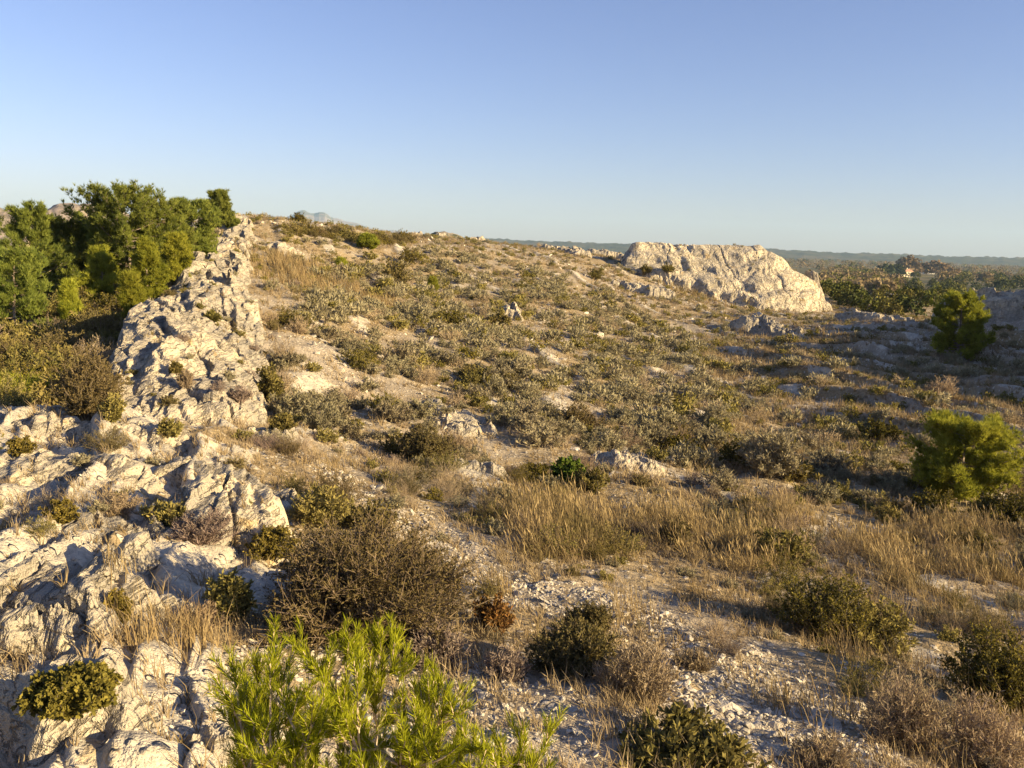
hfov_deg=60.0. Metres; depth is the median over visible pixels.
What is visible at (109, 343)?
shrub
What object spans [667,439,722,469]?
shrub
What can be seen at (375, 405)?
shrub
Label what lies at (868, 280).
woods
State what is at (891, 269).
tree
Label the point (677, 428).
shrub
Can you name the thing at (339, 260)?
pine tree
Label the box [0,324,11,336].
shrub
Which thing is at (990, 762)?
shrub
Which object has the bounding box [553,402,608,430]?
shrub
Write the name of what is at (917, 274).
tree
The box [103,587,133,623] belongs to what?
shrub
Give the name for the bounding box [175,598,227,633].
shrub
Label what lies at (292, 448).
shrub
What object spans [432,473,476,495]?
shrub
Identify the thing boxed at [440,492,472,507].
shrub
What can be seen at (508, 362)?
shrub
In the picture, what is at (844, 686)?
shrub
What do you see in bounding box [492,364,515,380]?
shrub
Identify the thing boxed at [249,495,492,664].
shrub
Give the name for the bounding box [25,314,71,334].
shrub
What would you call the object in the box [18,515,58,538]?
shrub
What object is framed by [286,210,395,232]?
mountain
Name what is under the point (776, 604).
shrub
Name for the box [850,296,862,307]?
tree
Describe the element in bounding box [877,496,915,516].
shrub
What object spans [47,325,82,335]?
shrub
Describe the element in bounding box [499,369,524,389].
shrub
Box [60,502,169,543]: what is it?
rock ledge
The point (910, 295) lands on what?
tree
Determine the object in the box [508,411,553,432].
shrub
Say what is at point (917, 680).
shrub
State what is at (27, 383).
shrub
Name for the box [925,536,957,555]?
shrub
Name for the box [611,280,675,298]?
rock ledge
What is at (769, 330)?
rock ledge
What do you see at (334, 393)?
shrub
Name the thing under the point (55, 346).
shrub
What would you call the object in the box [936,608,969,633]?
shrub
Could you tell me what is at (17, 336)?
shrub
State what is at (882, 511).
shrub
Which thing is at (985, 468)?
pine tree
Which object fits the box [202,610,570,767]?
pine sapling
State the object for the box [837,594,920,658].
shrub
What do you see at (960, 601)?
shrub
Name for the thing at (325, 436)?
shrub
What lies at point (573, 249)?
rock ledge
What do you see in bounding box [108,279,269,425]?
rock ridge
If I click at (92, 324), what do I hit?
shrub
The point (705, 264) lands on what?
rock outcrop
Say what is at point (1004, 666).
shrub
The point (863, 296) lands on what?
tree
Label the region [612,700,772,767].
shrub
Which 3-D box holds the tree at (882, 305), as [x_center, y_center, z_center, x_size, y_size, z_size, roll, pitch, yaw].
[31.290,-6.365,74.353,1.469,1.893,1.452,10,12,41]
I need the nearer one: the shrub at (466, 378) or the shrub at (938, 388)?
the shrub at (466, 378)
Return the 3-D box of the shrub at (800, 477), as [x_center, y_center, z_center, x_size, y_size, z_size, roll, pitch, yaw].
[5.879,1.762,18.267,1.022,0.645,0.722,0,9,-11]
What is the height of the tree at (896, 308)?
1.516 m
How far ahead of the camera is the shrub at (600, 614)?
6.40 m
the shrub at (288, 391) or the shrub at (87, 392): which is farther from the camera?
the shrub at (288, 391)
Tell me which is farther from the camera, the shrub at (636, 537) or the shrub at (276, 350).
the shrub at (276, 350)
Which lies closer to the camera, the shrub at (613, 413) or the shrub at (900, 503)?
the shrub at (900, 503)
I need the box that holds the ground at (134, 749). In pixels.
[0,215,1023,767]
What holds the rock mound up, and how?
on the ground at (134, 749)
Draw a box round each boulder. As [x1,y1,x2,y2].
[0,549,168,662]
[0,653,168,767]
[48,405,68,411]
[115,531,163,577]
[161,595,193,617]
[185,722,241,763]
[430,231,463,237]
[436,232,445,237]
[470,236,484,239]
[498,302,523,321]
[728,314,783,333]
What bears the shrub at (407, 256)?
on the ground at (134, 749)
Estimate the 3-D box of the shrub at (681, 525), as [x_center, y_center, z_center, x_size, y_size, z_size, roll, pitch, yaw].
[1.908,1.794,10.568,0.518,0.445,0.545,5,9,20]
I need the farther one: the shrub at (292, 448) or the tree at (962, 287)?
the tree at (962, 287)
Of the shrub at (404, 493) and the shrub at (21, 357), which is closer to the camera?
the shrub at (404, 493)
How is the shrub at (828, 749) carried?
on the ground at (134, 749)
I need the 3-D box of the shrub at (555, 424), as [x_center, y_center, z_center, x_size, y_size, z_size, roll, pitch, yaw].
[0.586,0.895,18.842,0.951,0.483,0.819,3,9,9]
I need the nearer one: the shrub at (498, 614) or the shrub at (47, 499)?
the shrub at (498, 614)
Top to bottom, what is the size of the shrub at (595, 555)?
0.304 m
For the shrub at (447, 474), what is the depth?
12.60 m
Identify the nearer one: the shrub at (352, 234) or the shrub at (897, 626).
the shrub at (897, 626)
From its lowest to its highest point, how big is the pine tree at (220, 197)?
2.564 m
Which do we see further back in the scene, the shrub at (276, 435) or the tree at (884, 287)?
the tree at (884, 287)
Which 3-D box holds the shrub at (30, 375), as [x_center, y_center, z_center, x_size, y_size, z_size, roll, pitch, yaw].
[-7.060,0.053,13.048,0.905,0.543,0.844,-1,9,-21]
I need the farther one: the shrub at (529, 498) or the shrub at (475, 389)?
the shrub at (475, 389)
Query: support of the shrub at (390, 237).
on the ground at (134, 749)
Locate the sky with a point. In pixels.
(839, 126)
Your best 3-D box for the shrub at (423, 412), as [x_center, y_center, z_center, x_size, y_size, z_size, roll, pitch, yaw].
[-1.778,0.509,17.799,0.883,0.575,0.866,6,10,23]
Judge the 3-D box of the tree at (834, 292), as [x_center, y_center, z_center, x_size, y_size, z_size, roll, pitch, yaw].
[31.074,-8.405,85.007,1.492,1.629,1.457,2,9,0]
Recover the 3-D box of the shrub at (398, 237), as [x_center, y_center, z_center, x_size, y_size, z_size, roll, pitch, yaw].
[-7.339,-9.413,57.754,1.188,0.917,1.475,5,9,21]
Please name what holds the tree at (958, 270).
on the ground at (134, 749)
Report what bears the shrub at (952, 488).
on the ground at (134, 749)
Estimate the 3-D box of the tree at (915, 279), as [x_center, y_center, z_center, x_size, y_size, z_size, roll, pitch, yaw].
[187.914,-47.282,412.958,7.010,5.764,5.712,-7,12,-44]
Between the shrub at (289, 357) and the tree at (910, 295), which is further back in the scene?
the tree at (910, 295)
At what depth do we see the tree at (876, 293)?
91.26 m
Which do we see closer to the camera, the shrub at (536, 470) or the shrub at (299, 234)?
the shrub at (536, 470)
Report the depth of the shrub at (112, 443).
9.53 m
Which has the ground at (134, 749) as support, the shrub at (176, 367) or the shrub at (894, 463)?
the shrub at (894, 463)
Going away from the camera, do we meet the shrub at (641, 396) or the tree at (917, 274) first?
the shrub at (641, 396)
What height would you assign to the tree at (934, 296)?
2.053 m
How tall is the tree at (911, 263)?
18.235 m
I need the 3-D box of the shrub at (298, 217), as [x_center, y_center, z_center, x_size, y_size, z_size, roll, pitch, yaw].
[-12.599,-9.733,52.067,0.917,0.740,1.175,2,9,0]
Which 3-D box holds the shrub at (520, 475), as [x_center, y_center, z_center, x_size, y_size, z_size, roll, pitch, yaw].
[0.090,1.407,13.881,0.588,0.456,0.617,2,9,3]
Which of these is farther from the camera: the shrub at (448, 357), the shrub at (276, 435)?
the shrub at (448, 357)
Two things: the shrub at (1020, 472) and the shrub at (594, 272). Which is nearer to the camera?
the shrub at (1020, 472)
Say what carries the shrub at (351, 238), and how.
on the ground at (134, 749)
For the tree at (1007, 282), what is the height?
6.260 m
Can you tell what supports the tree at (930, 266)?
on the ground at (134, 749)
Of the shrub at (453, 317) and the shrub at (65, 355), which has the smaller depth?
the shrub at (65, 355)
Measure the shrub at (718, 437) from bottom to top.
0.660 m
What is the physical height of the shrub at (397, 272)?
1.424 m
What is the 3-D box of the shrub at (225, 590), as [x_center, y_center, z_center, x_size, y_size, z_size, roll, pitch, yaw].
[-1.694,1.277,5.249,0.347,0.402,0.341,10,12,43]
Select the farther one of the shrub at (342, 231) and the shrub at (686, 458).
the shrub at (342, 231)
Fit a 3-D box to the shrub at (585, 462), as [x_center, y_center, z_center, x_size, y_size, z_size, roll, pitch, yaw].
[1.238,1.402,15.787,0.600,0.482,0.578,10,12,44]
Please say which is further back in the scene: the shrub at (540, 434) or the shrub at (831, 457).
the shrub at (831, 457)
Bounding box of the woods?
[783,257,1023,293]
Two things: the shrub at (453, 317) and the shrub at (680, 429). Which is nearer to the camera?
the shrub at (680, 429)
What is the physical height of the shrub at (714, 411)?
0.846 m
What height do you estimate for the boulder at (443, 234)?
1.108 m
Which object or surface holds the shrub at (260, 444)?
on the ground at (134, 749)
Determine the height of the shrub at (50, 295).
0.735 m
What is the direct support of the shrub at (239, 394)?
on the rock ridge at (214, 348)
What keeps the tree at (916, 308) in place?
on the ground at (134, 749)
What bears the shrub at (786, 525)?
on the ground at (134, 749)
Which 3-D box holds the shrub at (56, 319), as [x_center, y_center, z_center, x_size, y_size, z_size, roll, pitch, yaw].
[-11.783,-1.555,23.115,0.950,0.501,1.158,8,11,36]
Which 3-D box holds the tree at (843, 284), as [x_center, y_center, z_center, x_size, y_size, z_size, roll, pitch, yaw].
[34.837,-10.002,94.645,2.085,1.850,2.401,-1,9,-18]
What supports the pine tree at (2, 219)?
on the ground at (134, 749)
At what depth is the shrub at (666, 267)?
74.38 m
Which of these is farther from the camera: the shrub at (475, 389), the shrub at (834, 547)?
the shrub at (475, 389)
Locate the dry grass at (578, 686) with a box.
[0,212,1023,767]
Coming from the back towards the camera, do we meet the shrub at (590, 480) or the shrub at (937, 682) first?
the shrub at (590, 480)
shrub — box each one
[0,317,33,336]
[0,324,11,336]
[0,328,36,347]
[0,338,54,359]
[0,352,25,370]
[0,369,46,403]
[4,349,81,374]
[5,341,46,366]
[5,435,37,456]
[6,357,69,379]
[10,370,52,383]
[10,660,124,722]
[16,329,101,351]
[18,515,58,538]
[24,366,71,407]
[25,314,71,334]
[29,299,59,318]
[29,343,83,365]
[31,347,95,368]
[32,486,64,511]
[35,321,69,338]
[35,328,82,343]
[37,496,79,523]
[40,314,69,323]
[44,289,86,308]
[45,341,125,420]
[46,300,96,318]
[47,291,55,301]
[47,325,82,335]
[56,359,129,389]
[66,306,112,329]
[66,310,123,337]
[70,338,108,357]
[72,334,120,367]
[77,285,99,303]
[79,423,129,452]
[80,308,126,332]
[86,328,118,347]
[90,304,123,314]
[90,489,148,516]
[93,291,118,303]
[95,289,122,311]
[95,391,127,423]
[101,339,116,357]
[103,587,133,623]
[104,283,120,294]
[139,499,186,526]
[157,417,184,438]
[167,361,185,374]
[167,506,244,545]
[175,368,195,388]
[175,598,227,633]
[199,566,261,623]
[203,309,222,322]
[227,383,252,403]
[242,524,300,561]
[247,431,287,451]
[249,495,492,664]
[255,362,285,403]
[255,429,296,448]
[264,334,297,356]
[266,390,327,418]
[267,350,308,366]
[268,412,298,431]
[270,472,308,493]
[271,434,308,455]
[272,221,292,230]
[276,365,303,388]
[277,309,313,326]
[277,383,296,401]
[285,228,296,235]
[286,481,359,530]
[287,432,319,449]
[289,212,305,222]
[289,220,304,231]
[295,231,303,236]
[299,219,316,231]
[299,406,342,429]
[300,227,309,233]
[303,465,367,505]
[305,400,348,428]
[306,228,319,236]
[308,325,345,341]
[313,426,347,443]
[314,225,327,234]
[317,385,347,402]
[324,225,339,234]
[335,403,352,418]
[336,347,381,369]
[336,420,379,441]
[337,226,351,236]
[337,386,361,400]
[338,336,370,353]
[343,231,358,242]
[344,234,355,241]
[345,497,397,532]
[349,417,364,430]
[367,390,407,415]
[371,397,416,422]
[372,257,413,285]
[372,453,421,478]
[376,429,409,459]
[378,341,420,364]
[380,236,393,245]
[380,464,430,489]
[381,355,419,368]
[382,235,397,243]
[382,477,419,501]
[391,478,422,495]
[392,232,407,243]
[393,228,413,239]
[394,420,461,467]
[396,246,420,265]
[398,615,475,673]
[404,394,446,419]
[406,234,414,242]
[407,455,437,482]
[410,357,440,385]
[416,457,468,486]
[424,473,467,501]
[429,307,471,324]
[429,450,471,470]
[431,348,468,365]
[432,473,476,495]
[438,423,476,450]
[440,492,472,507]
[447,450,485,460]
[451,381,489,399]
[453,363,479,377]
[454,443,480,458]
[456,364,500,386]
[458,372,487,386]
[461,591,517,635]
[472,576,503,597]
[473,490,499,509]
[476,501,507,520]
[477,373,510,398]
[480,366,516,385]
[481,640,532,682]
[482,625,508,642]
[484,399,530,427]
[487,311,511,326]
[488,356,532,380]
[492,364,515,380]
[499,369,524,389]
[500,462,535,483]
[500,504,554,535]
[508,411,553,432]
[508,489,551,512]
[512,388,547,407]
[512,394,548,420]
[515,420,566,449]
[518,415,559,434]
[520,616,624,682]
[521,462,552,483]
[526,522,586,555]
[538,399,566,417]
[547,415,580,436]
[549,454,587,483]
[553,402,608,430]
[561,599,618,633]
[565,517,618,546]
[569,463,610,493]
[571,448,595,471]
[577,520,653,556]
[578,537,613,562]
[587,267,603,279]
[590,623,683,711]
[591,428,632,450]
[601,404,640,418]
[605,513,636,532]
[610,423,648,446]
[611,527,643,553]
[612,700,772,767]
[620,387,652,403]
[620,424,654,449]
[625,516,661,539]
[626,415,675,446]
[638,263,653,274]
[639,403,682,426]
[650,514,695,548]
[655,391,682,404]
[657,431,696,449]
[660,262,677,272]
[660,423,691,442]
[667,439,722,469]
[669,417,701,432]
[670,646,714,672]
[671,424,694,438]
[684,437,706,450]
[688,611,747,647]
[692,427,728,449]
[696,463,742,492]
[698,400,736,422]
[702,632,753,659]
[707,447,724,464]
[714,508,756,529]
[717,438,750,468]
[734,425,813,478]
[736,495,768,505]
[741,575,786,597]
[742,521,817,572]
[743,502,772,515]
[750,553,831,590]
[757,589,793,620]
[762,484,798,506]
[765,569,873,643]
[768,505,808,536]
[779,457,825,483]
[779,728,868,767]
[791,533,831,553]
[792,430,834,450]
[801,483,842,504]
[807,446,846,462]
[810,455,839,470]
[815,452,861,472]
[816,530,864,554]
[835,671,877,698]
[836,649,906,691]
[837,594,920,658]
[841,666,975,756]
[854,414,904,440]
[863,451,898,470]
[868,500,906,524]
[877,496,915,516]
[877,669,962,714]
[880,457,912,473]
[906,485,965,517]
[906,671,926,693]
[923,374,959,397]
[924,482,956,497]
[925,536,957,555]
[925,686,1023,767]
[934,614,1023,721]
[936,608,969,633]
[937,584,976,608]
[948,603,1012,644]
[958,525,1005,551]
[958,751,1023,767]
[967,481,1023,529]
[992,588,1023,611]
[1004,476,1023,491]
[1008,539,1023,561]
[1016,470,1023,486]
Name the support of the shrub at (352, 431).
on the ground at (134, 749)
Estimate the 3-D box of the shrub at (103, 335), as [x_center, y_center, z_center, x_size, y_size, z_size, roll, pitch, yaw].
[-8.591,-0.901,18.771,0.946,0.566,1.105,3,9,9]
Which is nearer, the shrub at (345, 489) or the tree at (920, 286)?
the shrub at (345, 489)
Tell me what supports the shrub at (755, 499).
on the ground at (134, 749)
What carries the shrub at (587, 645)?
on the ground at (134, 749)
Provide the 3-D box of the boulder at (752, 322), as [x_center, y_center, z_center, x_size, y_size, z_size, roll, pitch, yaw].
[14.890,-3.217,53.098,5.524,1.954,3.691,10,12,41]
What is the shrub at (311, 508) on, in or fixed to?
on the ground at (134, 749)
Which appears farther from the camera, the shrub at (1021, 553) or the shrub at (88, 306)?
the shrub at (88, 306)
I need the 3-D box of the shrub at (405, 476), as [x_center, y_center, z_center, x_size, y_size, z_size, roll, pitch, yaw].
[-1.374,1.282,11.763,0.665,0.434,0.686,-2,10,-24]
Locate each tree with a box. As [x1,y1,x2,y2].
[0,199,83,297]
[0,215,6,248]
[0,243,55,333]
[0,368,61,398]
[34,211,104,279]
[55,275,84,321]
[58,211,101,273]
[59,178,185,281]
[73,243,121,299]
[114,268,148,318]
[126,197,198,277]
[127,233,170,299]
[158,230,194,282]
[174,195,221,256]
[203,188,240,235]
[333,256,347,266]
[355,232,380,249]
[427,276,438,290]
[820,280,835,290]
[821,285,831,296]
[827,282,848,293]
[829,288,840,300]
[833,288,854,300]
[837,289,862,307]
[840,280,854,289]
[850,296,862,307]
[852,285,867,295]
[853,289,866,300]
[859,298,883,312]
[869,290,882,298]
[875,297,894,313]
[875,297,896,308]
[876,262,896,274]
[879,284,888,292]
[881,290,894,297]
[886,302,904,315]
[889,291,903,298]
[891,263,907,275]
[895,255,924,272]
[896,297,915,312]
[898,296,926,315]
[899,291,914,303]
[901,288,916,299]
[901,406,1023,501]
[908,271,921,276]
[910,276,922,284]
[910,282,924,289]
[912,286,924,294]
[916,260,950,275]
[916,290,925,299]
[920,291,935,306]
[924,292,941,308]
[927,278,936,285]
[928,288,997,360]
[930,286,942,293]
[941,267,961,275]
[942,280,956,287]
[948,284,966,291]
[976,271,993,281]
[991,278,1015,288]
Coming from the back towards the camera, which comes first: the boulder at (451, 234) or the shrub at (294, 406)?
the boulder at (451, 234)
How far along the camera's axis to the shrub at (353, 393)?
18.23 m
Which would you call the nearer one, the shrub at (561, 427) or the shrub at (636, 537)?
the shrub at (636, 537)
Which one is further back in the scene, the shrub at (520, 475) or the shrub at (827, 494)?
the shrub at (827, 494)
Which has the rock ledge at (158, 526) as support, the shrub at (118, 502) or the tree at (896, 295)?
the shrub at (118, 502)
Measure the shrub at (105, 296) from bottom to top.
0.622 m
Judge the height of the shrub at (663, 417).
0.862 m
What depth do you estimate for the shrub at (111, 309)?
23.52 m
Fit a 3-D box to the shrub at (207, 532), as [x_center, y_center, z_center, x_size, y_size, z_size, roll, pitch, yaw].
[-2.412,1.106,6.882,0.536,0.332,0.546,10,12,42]
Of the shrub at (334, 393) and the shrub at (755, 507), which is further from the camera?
the shrub at (334, 393)
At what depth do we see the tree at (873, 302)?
75.61 m
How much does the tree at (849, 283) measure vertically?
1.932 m
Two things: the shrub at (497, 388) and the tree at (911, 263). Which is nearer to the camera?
the shrub at (497, 388)
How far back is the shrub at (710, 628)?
6.62 m
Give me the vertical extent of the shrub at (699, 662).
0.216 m
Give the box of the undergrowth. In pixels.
[0,211,1023,745]
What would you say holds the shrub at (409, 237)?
on the ground at (134, 749)
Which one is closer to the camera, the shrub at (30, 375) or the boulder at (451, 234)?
the shrub at (30, 375)
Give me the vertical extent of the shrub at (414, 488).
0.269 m
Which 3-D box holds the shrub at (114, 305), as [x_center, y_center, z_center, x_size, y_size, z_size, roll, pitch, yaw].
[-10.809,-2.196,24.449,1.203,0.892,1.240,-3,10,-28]
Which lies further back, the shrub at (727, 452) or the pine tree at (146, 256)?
the pine tree at (146, 256)
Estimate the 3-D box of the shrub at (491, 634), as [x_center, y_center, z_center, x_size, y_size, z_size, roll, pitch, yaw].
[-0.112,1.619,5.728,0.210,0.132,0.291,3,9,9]
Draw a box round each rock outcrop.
[587,249,623,260]
[621,242,832,312]
[804,270,821,289]
[926,287,1023,328]
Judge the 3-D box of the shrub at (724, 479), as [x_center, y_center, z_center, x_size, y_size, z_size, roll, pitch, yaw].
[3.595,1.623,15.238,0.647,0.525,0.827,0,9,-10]
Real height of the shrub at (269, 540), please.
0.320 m
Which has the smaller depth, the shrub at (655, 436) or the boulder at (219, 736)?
the boulder at (219, 736)
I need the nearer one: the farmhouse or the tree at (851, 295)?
the tree at (851, 295)
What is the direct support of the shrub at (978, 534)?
on the ground at (134, 749)
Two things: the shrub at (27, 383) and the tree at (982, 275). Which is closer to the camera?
the shrub at (27, 383)
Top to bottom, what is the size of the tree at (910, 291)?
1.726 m
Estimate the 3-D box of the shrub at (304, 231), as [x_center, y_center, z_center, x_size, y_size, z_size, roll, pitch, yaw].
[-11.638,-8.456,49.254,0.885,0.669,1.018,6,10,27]
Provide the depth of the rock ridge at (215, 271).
30.58 m
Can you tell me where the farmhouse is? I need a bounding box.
[902,268,913,276]
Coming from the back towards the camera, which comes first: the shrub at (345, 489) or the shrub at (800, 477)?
the shrub at (800, 477)
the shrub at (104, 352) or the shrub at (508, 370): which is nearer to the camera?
the shrub at (104, 352)
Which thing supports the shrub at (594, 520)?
on the ground at (134, 749)
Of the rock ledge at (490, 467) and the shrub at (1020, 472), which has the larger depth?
the shrub at (1020, 472)
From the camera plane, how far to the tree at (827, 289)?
91.89 m
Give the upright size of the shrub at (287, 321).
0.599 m
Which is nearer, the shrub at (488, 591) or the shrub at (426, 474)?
the shrub at (488, 591)
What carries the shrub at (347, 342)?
on the ground at (134, 749)
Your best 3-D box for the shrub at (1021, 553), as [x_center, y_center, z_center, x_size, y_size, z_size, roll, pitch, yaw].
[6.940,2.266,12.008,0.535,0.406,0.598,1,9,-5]
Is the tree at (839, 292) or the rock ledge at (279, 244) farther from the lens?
the tree at (839, 292)
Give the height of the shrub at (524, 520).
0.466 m
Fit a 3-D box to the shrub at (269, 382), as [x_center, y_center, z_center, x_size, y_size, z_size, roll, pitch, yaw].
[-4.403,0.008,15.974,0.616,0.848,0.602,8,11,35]
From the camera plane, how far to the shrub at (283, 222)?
48.05 m
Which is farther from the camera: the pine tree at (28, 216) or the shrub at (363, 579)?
the pine tree at (28, 216)
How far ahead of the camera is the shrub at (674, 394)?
27.50 m
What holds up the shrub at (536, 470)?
on the ground at (134, 749)
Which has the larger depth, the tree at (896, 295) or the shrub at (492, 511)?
the tree at (896, 295)
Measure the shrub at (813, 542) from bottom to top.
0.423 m
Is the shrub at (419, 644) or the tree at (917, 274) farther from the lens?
the tree at (917, 274)
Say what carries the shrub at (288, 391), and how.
on the ground at (134, 749)
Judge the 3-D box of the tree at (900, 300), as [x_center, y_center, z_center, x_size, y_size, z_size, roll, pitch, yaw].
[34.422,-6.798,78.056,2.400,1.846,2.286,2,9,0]
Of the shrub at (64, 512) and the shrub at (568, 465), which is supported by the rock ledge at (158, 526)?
the shrub at (64, 512)
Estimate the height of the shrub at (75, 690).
0.217 m
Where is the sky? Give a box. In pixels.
[0,0,1023,257]
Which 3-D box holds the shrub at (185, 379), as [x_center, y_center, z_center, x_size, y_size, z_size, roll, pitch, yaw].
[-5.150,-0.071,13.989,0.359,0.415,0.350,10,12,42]
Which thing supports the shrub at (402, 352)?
on the ground at (134, 749)
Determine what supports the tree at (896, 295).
on the ground at (134, 749)
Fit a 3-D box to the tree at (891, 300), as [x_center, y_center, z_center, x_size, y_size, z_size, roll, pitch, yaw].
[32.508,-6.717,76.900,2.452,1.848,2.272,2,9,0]
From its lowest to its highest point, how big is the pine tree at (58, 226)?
3.083 m
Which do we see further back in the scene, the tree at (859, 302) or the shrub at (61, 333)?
the tree at (859, 302)
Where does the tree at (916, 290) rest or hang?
on the ground at (134, 749)
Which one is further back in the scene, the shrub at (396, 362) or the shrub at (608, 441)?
the shrub at (396, 362)
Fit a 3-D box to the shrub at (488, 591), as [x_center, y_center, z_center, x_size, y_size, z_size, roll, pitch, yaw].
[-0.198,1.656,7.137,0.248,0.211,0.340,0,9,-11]
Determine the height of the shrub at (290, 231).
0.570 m
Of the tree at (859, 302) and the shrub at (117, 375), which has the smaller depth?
the shrub at (117, 375)
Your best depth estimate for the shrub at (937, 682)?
5.59 m
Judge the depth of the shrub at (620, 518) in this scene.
11.11 m
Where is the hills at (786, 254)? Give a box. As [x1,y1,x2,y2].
[465,238,1023,267]
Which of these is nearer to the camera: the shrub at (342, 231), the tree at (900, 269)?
the shrub at (342, 231)
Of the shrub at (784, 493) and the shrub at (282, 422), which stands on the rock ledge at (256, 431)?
the shrub at (282, 422)
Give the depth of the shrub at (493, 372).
24.40 m
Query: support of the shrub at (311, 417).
on the ground at (134, 749)
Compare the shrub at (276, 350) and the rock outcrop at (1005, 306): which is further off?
the rock outcrop at (1005, 306)
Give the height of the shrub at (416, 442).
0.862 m
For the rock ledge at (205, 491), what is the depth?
7.35 m
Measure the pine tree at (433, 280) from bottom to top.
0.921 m
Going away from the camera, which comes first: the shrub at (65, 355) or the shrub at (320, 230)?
the shrub at (65, 355)
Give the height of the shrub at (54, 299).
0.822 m
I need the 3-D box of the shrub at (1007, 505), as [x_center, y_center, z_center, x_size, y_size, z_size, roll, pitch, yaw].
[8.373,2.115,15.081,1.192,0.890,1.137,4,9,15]
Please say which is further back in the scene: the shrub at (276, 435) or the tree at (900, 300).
the tree at (900, 300)
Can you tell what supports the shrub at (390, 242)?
on the ground at (134, 749)
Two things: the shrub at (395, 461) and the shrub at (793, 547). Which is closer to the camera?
the shrub at (793, 547)
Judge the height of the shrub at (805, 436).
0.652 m
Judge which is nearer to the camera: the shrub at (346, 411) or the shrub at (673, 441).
the shrub at (346, 411)
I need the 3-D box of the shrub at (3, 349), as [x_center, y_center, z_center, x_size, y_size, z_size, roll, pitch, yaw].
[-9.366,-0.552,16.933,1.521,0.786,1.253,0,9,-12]
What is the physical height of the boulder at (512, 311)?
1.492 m
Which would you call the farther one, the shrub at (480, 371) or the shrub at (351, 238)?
the shrub at (351, 238)
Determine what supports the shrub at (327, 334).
on the ground at (134, 749)
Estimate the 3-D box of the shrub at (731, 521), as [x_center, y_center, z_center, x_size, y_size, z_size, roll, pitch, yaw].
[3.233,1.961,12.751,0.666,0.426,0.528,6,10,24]
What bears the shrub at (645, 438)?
on the ground at (134, 749)
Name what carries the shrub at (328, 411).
on the ground at (134, 749)
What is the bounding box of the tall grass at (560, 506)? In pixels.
[4,232,1023,767]
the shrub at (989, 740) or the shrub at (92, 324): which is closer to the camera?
the shrub at (989, 740)
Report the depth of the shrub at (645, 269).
74.75 m
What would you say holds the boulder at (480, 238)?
on the ground at (134, 749)
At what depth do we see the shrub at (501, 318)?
38.16 m
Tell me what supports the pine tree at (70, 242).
on the ground at (134, 749)
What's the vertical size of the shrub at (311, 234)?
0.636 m
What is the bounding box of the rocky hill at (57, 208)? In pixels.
[0,203,128,246]
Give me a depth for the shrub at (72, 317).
20.98 m
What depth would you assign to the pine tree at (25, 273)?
21.46 m
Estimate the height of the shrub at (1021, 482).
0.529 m
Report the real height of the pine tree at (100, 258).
1.938 m
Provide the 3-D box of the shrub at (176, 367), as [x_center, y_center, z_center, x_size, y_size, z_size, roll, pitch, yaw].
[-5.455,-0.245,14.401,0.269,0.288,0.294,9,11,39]
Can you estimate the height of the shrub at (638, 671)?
0.486 m
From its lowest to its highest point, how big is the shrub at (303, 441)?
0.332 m
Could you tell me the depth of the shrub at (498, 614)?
5.87 m
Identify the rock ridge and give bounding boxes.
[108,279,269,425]
[169,213,257,291]
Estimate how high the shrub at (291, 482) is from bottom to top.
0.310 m
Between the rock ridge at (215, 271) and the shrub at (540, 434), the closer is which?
the shrub at (540, 434)
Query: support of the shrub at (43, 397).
on the ground at (134, 749)
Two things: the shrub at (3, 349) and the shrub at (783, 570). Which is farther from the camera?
the shrub at (3, 349)
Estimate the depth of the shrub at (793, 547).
10.37 m
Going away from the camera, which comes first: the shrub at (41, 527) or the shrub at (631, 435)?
the shrub at (41, 527)
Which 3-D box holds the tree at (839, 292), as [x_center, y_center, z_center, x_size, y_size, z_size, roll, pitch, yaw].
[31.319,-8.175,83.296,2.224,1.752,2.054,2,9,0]
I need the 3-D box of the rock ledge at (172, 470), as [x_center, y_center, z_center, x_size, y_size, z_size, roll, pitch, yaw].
[-3.065,1.318,9.306,2.009,1.024,1.476,8,10,33]
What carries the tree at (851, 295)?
on the ground at (134, 749)
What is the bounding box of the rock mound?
[588,449,668,475]
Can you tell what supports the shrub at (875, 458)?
on the ground at (134, 749)
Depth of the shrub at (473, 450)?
15.47 m
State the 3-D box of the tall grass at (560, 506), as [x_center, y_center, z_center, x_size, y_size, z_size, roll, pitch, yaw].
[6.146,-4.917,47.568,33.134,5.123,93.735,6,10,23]
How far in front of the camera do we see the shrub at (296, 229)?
48.36 m
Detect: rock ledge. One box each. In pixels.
[0,411,193,451]
[0,447,166,499]
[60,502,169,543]
[153,456,297,505]
[166,471,297,567]
[245,427,302,443]
[260,241,305,257]
[280,315,322,327]
[408,398,497,437]
[438,458,508,476]
[536,244,591,257]
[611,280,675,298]
[751,324,909,340]
[832,307,915,321]
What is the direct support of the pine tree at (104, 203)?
on the ground at (134, 749)
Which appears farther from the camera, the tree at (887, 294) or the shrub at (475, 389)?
the tree at (887, 294)
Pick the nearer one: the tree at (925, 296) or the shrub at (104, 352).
the shrub at (104, 352)
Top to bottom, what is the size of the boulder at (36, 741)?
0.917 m
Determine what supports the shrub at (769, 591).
on the ground at (134, 749)
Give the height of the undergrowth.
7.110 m
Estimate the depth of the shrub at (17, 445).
8.81 m
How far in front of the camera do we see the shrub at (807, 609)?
7.46 m

